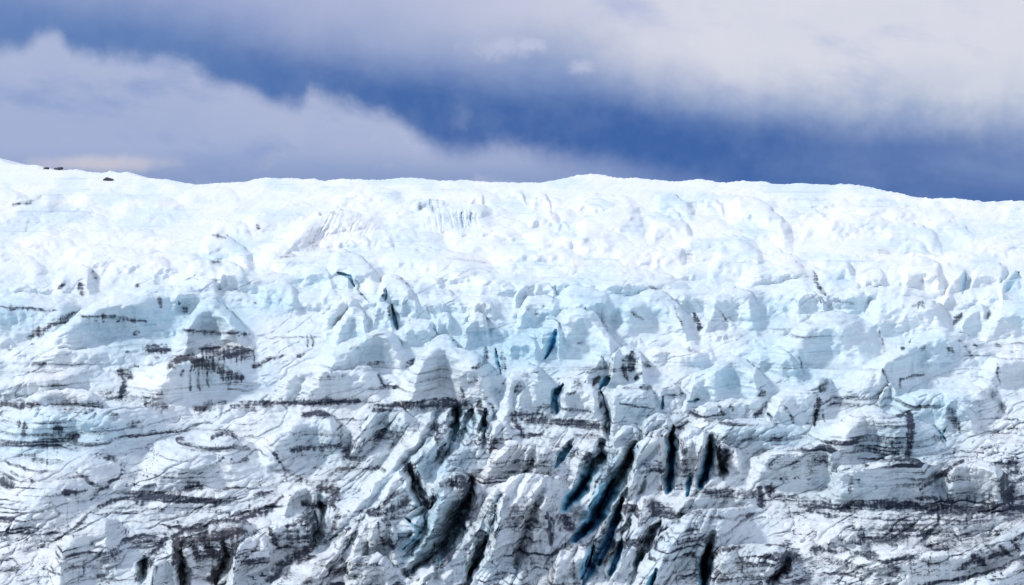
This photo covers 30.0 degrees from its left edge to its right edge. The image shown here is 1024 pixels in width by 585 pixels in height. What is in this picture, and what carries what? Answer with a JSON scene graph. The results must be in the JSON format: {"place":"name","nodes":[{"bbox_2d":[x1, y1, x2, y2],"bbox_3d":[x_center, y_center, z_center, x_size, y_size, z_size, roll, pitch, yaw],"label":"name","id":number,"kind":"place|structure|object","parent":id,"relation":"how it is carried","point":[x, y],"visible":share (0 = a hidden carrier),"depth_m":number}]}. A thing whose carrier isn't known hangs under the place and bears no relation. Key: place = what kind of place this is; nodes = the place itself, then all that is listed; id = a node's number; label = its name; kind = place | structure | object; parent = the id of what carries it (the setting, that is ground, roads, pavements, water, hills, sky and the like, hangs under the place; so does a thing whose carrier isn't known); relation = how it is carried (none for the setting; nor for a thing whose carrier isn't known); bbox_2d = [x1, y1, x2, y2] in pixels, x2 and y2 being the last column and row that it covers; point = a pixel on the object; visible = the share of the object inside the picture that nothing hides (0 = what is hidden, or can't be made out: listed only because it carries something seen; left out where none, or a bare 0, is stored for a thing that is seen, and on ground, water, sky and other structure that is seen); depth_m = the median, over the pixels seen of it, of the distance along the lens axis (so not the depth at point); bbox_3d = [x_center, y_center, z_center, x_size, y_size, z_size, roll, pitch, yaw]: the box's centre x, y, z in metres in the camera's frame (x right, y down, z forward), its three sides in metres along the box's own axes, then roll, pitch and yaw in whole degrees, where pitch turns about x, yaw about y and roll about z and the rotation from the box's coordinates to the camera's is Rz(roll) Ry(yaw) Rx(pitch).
{"place":"outdoors","nodes":[
{"label":"outdoors","id":0,"kind":"place"},
{"bbox_2d":[0,158,1023,584],"bbox_3d":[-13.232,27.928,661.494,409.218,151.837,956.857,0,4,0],"label":"glacier","id":1,"kind":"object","parent":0,"point":[62,220],"visible":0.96,"depth_m":311.16},
{"bbox_2d":[0,260,50,295],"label":"ice dome","id":2,"kind":"structure","parent":1,"relation":"on","point":[33,275],"depth_m":328.50},
{"bbox_2d":[0,295,80,351],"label":"ice wall","id":3,"kind":"structure","parent":1,"relation":"on","point":[30,321],"depth_m":304.61},
{"bbox_2d":[0,365,107,404],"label":"ice ridge","id":4,"kind":"structure","parent":1,"relation":"on","point":[91,378],"depth_m":285.79},
{"bbox_2d":[0,430,146,552],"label":"ice dome","id":5,"kind":"structure","parent":1,"relation":"on","point":[76,485],"depth_m":254.51},
{"bbox_2d":[53,265,95,303],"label":"ice dome","id":6,"kind":"structure","parent":1,"relation":"on","point":[77,283],"depth_m":322.99},
{"bbox_2d":[0,404,180,459],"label":"ice wall","id":7,"kind":"structure","parent":1,"relation":"on","point":[27,432],"depth_m":269.18},
{"bbox_2d":[24,388,104,408],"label":"ice dome","id":8,"kind":"structure","parent":7,"relation":"on","point":[69,397],"depth_m":281.21},
{"bbox_2d":[103,177,113,180],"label":"dark rock","id":9,"kind":"object","parent":1,"relation":"on","point":[107,179],"visible":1,"depth_m":404.93},
{"bbox_2d":[37,293,181,374],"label":"ice slab","id":10,"kind":"structure","parent":1,"relation":"on","point":[153,315],"depth_m":306.41},
{"bbox_2d":[100,256,179,292],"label":"ice dome","id":11,"kind":"structure","parent":1,"relation":"on","point":[132,269],"depth_m":331.33},
{"bbox_2d":[146,546,179,584],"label":"ice block","id":12,"kind":"structure","parent":1,"relation":"on","point":[169,557],"depth_m":234.84},
{"bbox_2d":[135,347,253,406],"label":"ice wall","id":13,"kind":"structure","parent":1,"relation":"on","point":[175,381],"depth_m":289.12},
{"bbox_2d":[170,279,224,313],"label":"ice dome","id":14,"kind":"structure","parent":1,"relation":"on","point":[191,294],"depth_m":318.82},
{"bbox_2d":[185,259,217,281],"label":"ice dome","id":15,"kind":"structure","parent":1,"relation":"on","point":[202,269],"depth_m":329.15},
{"bbox_2d":[132,432,273,524],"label":"ice dome","id":16,"kind":"structure","parent":1,"relation":"on","point":[237,468],"depth_m":260.76},
{"bbox_2d":[165,519,253,584],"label":"ice wall","id":17,"kind":"structure","parent":1,"relation":"on","point":[199,550],"depth_m":239.47},
{"bbox_2d":[174,298,245,358],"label":"ice peak","id":18,"kind":"structure","parent":1,"relation":"on","point":[217,320],"depth_m":306.72},
{"bbox_2d":[198,234,255,284],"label":"ice dome","id":19,"kind":"structure","parent":1,"relation":"on","point":[224,249],"depth_m":343.64},
{"bbox_2d":[215,262,249,295],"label":"ice peak","id":20,"kind":"structure","parent":1,"relation":"on","point":[230,274],"depth_m":324.55},
{"bbox_2d":[226,533,274,584],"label":"ice dome","id":21,"kind":"structure","parent":1,"relation":"on","point":[256,561],"depth_m":236.85},
{"bbox_2d":[257,284,299,322],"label":"ice block","id":22,"kind":"structure","parent":1,"relation":"on","point":[281,299],"depth_m":317.69},
{"bbox_2d":[266,509,321,564],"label":"ice wall","id":23,"kind":"structure","parent":1,"relation":"on","point":[294,537],"depth_m":243.62},
{"bbox_2d":[283,485,321,519],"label":"ice dome","id":24,"kind":"structure","parent":1,"relation":"on","point":[309,498],"depth_m":256.93},
{"bbox_2d":[259,408,347,477],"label":"ice peak","id":25,"kind":"structure","parent":1,"relation":"on","point":[318,430],"depth_m":271.06},
{"bbox_2d":[259,209,385,282],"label":"ice cliff","id":26,"kind":"structure","parent":1,"relation":"on","point":[281,254],"depth_m":352.56},
{"bbox_2d":[299,366,383,410],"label":"ice dome","id":27,"kind":"structure","parent":1,"relation":"on","point":[360,384],"depth_m":287.88},
{"bbox_2d":[333,307,370,347],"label":"ice peak","id":28,"kind":"structure","parent":1,"relation":"on","point":[351,322],"depth_m":308.45},
{"bbox_2d":[333,236,373,262],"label":"ice dome","id":29,"kind":"structure","parent":1,"relation":"on","point":[363,244],"depth_m":348.50},
{"bbox_2d":[325,249,383,313],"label":"ice dome","id":30,"kind":"structure","parent":1,"relation":"on","point":[363,274],"depth_m":326.19},
{"bbox_2d":[262,411,450,584],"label":"ice spur","id":31,"kind":"structure","parent":1,"relation":"on","point":[365,519],"depth_m":252.38},
{"bbox_2d":[313,329,406,381],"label":"ice block","id":32,"kind":"structure","parent":1,"relation":"on","point":[387,352],"depth_m":296.63},
{"bbox_2d":[344,552,394,584],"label":"ice wall","id":33,"kind":"structure","parent":1,"relation":"on","point":[377,568],"depth_m":234.62},
{"bbox_2d":[346,400,417,471],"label":"ice peak","id":34,"kind":"structure","parent":1,"relation":"on","point":[391,420],"depth_m":275.23},
{"bbox_2d":[368,520,398,577],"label":"ice pinnacle","id":35,"kind":"object","parent":1,"relation":"on","point":[389,548],"visible":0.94,"depth_m":243.36},
{"bbox_2d":[374,274,416,323],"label":"ice serac","id":36,"kind":"object","parent":1,"relation":"on","point":[395,290],"visible":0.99,"depth_m":317.11},
{"bbox_2d":[388,516,426,539],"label":"ice spur","id":37,"kind":"structure","parent":1,"relation":"on","point":[403,530],"depth_m":248.41},
{"bbox_2d":[400,321,438,350],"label":"ice block","id":38,"kind":"structure","parent":1,"relation":"on","point":[424,335],"depth_m":303.37},
{"bbox_2d":[385,245,495,294],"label":"ice slab","id":39,"kind":"structure","parent":1,"relation":"on","point":[419,264],"depth_m":332.84},
{"bbox_2d":[397,335,497,437],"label":"ice serac","id":40,"kind":"object","parent":1,"relation":"on","point":[447,367],"visible":0.97,"depth_m":285.11},
{"bbox_2d":[431,467,471,549],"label":"ice pinnacle","id":41,"kind":"object","parent":1,"relation":"on","point":[451,486],"visible":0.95,"depth_m":250.09},
{"bbox_2d":[429,439,479,480],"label":"ice spur","id":42,"kind":"structure","parent":1,"relation":"on","point":[447,464],"depth_m":266.33},
{"bbox_2d":[418,204,496,238],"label":"ice cliff","id":43,"kind":"structure","parent":1,"relation":"on","point":[474,219],"depth_m":365.13},
{"bbox_2d":[435,479,512,582],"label":"ice spur","id":44,"kind":"structure","parent":1,"relation":"on","point":[479,525],"depth_m":240.76},
{"bbox_2d":[461,312,490,355],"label":"ice serac","id":45,"kind":"object","parent":1,"relation":"on","point":[476,330],"visible":0.98,"depth_m":304.17},
{"bbox_2d":[478,440,561,503],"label":"ice dome","id":46,"kind":"structure","parent":1,"relation":"on","point":[511,457],"depth_m":263.70},
{"bbox_2d":[478,473,562,584],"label":"ice block","id":47,"kind":"structure","parent":1,"relation":"on","point":[539,548],"depth_m":239.61},
{"bbox_2d":[504,335,542,368],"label":"ice block","id":48,"kind":"structure","parent":1,"relation":"on","point":[518,348],"depth_m":299.14},
{"bbox_2d":[500,363,547,429],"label":"ice serac","id":49,"kind":"object","parent":1,"relation":"on","point":[525,388],"visible":0.99,"depth_m":282.61},
{"bbox_2d":[514,295,562,335],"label":"ice block","id":50,"kind":"structure","parent":1,"relation":"on","point":[538,310],"depth_m":311.01},
{"bbox_2d":[527,211,561,235],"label":"ice dome","id":51,"kind":"structure","parent":1,"relation":"on","point":[546,219],"depth_m":366.11},
{"bbox_2d":[548,543,593,584],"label":"ice block","id":52,"kind":"structure","parent":1,"relation":"on","point":[566,568],"depth_m":234.11},
{"bbox_2d":[559,382,602,441],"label":"ice serac","id":53,"kind":"object","parent":1,"relation":"on","point":[580,403],"visible":1,"depth_m":279.95},
{"bbox_2d":[553,308,622,388],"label":"ice dome","id":54,"kind":"structure","parent":1,"relation":"on","point":[581,331],"depth_m":301.12},
{"bbox_2d":[584,357,605,384],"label":"ice fin","id":55,"kind":"object","parent":1,"relation":"on","point":[593,374],"visible":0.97,"depth_m":292.91},
{"bbox_2d":[571,441,630,522],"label":"ice spur","id":56,"kind":"structure","parent":1,"relation":"on","point":[600,474],"depth_m":262.65},
{"bbox_2d":[572,205,645,268],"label":"ice dome","id":57,"kind":"structure","parent":1,"relation":"on","point":[598,233],"depth_m":356.80},
{"bbox_2d":[585,469,637,576],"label":"ice spur","id":58,"kind":"structure","parent":1,"relation":"on","point":[628,483],"depth_m":257.09},
{"bbox_2d":[602,490,652,583],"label":"ice spur","id":59,"kind":"structure","parent":1,"relation":"on","point":[640,518],"depth_m":245.47},
{"bbox_2d":[606,346,648,393],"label":"ice serac","id":60,"kind":"object","parent":1,"relation":"on","point":[630,365],"visible":0.98,"depth_m":292.80},
{"bbox_2d":[605,384,656,437],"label":"ice block","id":61,"kind":"structure","parent":1,"relation":"on","point":[633,406],"depth_m":279.26},
{"bbox_2d":[631,437,668,499],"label":"ice serac","id":62,"kind":"object","parent":1,"relation":"on","point":[651,468],"visible":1,"depth_m":261.61},
{"bbox_2d":[615,289,698,350],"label":"ice dome","id":63,"kind":"structure","parent":1,"relation":"on","point":[664,313],"depth_m":308.54},
{"bbox_2d":[640,413,674,446],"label":"ice dome","id":64,"kind":"structure","parent":1,"relation":"on","point":[656,425],"depth_m":274.80},
{"bbox_2d":[650,194,697,233],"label":"ice dome","id":65,"kind":"structure","parent":1,"relation":"on","point":[674,206],"depth_m":376.98},
{"bbox_2d":[645,347,709,370],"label":"ice ridge","id":66,"kind":"structure","parent":1,"relation":"on","point":[668,357],"depth_m":297.30},
{"bbox_2d":[676,428,712,495],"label":"ice serac","id":67,"kind":"object","parent":1,"relation":"on","point":[693,440],"visible":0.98,"depth_m":263.22},
{"bbox_2d":[637,505,754,584],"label":"ice wall","id":68,"kind":"structure","parent":1,"relation":"on","point":[681,537],"depth_m":236.71},
{"bbox_2d":[671,484,762,524],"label":"ice ridge","id":69,"kind":"structure","parent":1,"relation":"on","point":[715,496],"depth_m":255.30},
{"bbox_2d":[690,396,766,422],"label":"ice ridge","id":70,"kind":"structure","parent":1,"relation":"on","point":[732,409],"depth_m":280.98},
{"bbox_2d":[701,288,761,351],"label":"ice dome","id":71,"kind":"structure","parent":1,"relation":"on","point":[736,308],"depth_m":310.50},
{"bbox_2d":[705,356,768,415],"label":"ice peak","id":72,"kind":"structure","parent":1,"relation":"on","point":[745,378],"depth_m":288.36},
{"bbox_2d":[706,239,768,292],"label":"ice slab","id":73,"kind":"structure","parent":1,"relation":"on","point":[729,261],"depth_m":335.99},
{"bbox_2d":[689,418,808,462],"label":"ice ridge","id":74,"kind":"structure","parent":1,"relation":"on","point":[758,437],"depth_m":270.14},
{"bbox_2d":[710,543,797,584],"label":"ice block","id":75,"kind":"structure","parent":1,"relation":"on","point":[748,564],"depth_m":233.96},
{"bbox_2d":[728,197,794,259],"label":"ice dome","id":76,"kind":"structure","parent":1,"relation":"on","point":[754,215],"depth_m":365.14},
{"bbox_2d":[735,259,813,300],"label":"ice dome","id":77,"kind":"structure","parent":1,"relation":"on","point":[784,277],"depth_m":325.47},
{"bbox_2d":[747,440,850,499],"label":"ice block","id":78,"kind":"structure","parent":1,"relation":"on","point":[775,471],"depth_m":260.14},
{"bbox_2d":[767,378,832,426],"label":"ice block","id":79,"kind":"structure","parent":1,"relation":"on","point":[789,406],"depth_m":279.63},
{"bbox_2d":[791,290,829,325],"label":"ice peak","id":80,"kind":"structure","parent":1,"relation":"on","point":[806,302],"depth_m":315.04},
{"bbox_2d":[769,312,878,401],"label":"ice dome","id":81,"kind":"structure","parent":1,"relation":"on","point":[818,340],"depth_m":297.33},
{"bbox_2d":[814,262,857,295],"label":"ice block","id":82,"kind":"structure","parent":1,"relation":"on","point":[839,280],"depth_m":323.92},
{"bbox_2d":[823,531,864,553],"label":"ice block","id":83,"kind":"structure","parent":1,"relation":"on","point":[850,540],"depth_m":243.31},
{"bbox_2d":[808,405,950,480],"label":"ice ridge","id":84,"kind":"structure","parent":1,"relation":"on","point":[858,434],"depth_m":267.90},
{"bbox_2d":[827,457,941,519],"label":"ice wall","id":85,"kind":"structure","parent":1,"relation":"on","point":[885,485],"depth_m":254.84},
{"bbox_2d":[863,294,950,344],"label":"ice dome","id":86,"kind":"structure","parent":1,"relation":"on","point":[898,317],"depth_m":305.96},
{"bbox_2d":[880,222,943,261],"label":"ice dome","id":87,"kind":"structure","parent":1,"relation":"on","point":[922,237],"depth_m":353.65},
{"bbox_2d":[838,328,994,421],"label":"ice ridge","id":88,"kind":"structure","parent":1,"relation":"on","point":[937,352],"depth_m":291.33},
{"bbox_2d":[821,519,1023,584],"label":"ice ridge","id":89,"kind":"structure","parent":1,"relation":"on","point":[957,566],"depth_m":235.50},
{"bbox_2d":[899,256,945,304],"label":"ice dome","id":90,"kind":"structure","parent":1,"relation":"on","point":[924,277],"depth_m":322.43},
{"bbox_2d":[892,386,999,431],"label":"ice wall","id":91,"kind":"structure","parent":1,"relation":"on","point":[973,406],"depth_m":278.04},
{"bbox_2d":[941,271,968,311],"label":"ice slab","id":92,"kind":"structure","parent":1,"relation":"on","point":[956,291],"depth_m":318.78},
{"bbox_2d":[941,459,1009,524],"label":"ice dome","id":93,"kind":"structure","parent":1,"relation":"on","point":[980,478],"depth_m":255.69},
{"bbox_2d":[959,553,1023,584],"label":"ice dome","id":94,"kind":"structure","parent":1,"relation":"on","point":[1011,572],"depth_m":228.27},
{"bbox_2d":[981,351,1023,391],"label":"block","id":95,"kind":"structure","parent":1,"relation":"on","point":[1002,370],"depth_m":288.98},
{"bbox_2d":[982,300,1023,347],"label":"ice block","id":96,"kind":"structure","parent":1,"relation":"on","point":[1004,321],"depth_m":303.72},
{"bbox_2d":[998,270,1021,300],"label":"ice slab","id":97,"kind":"structure","parent":1,"relation":"on","point":[1010,287],"depth_m":318.82},
{"bbox_2d":[0,0,1023,201],"label":"sky","id":98,"kind":"structure","parent":0,"point":[914,98]}
]}

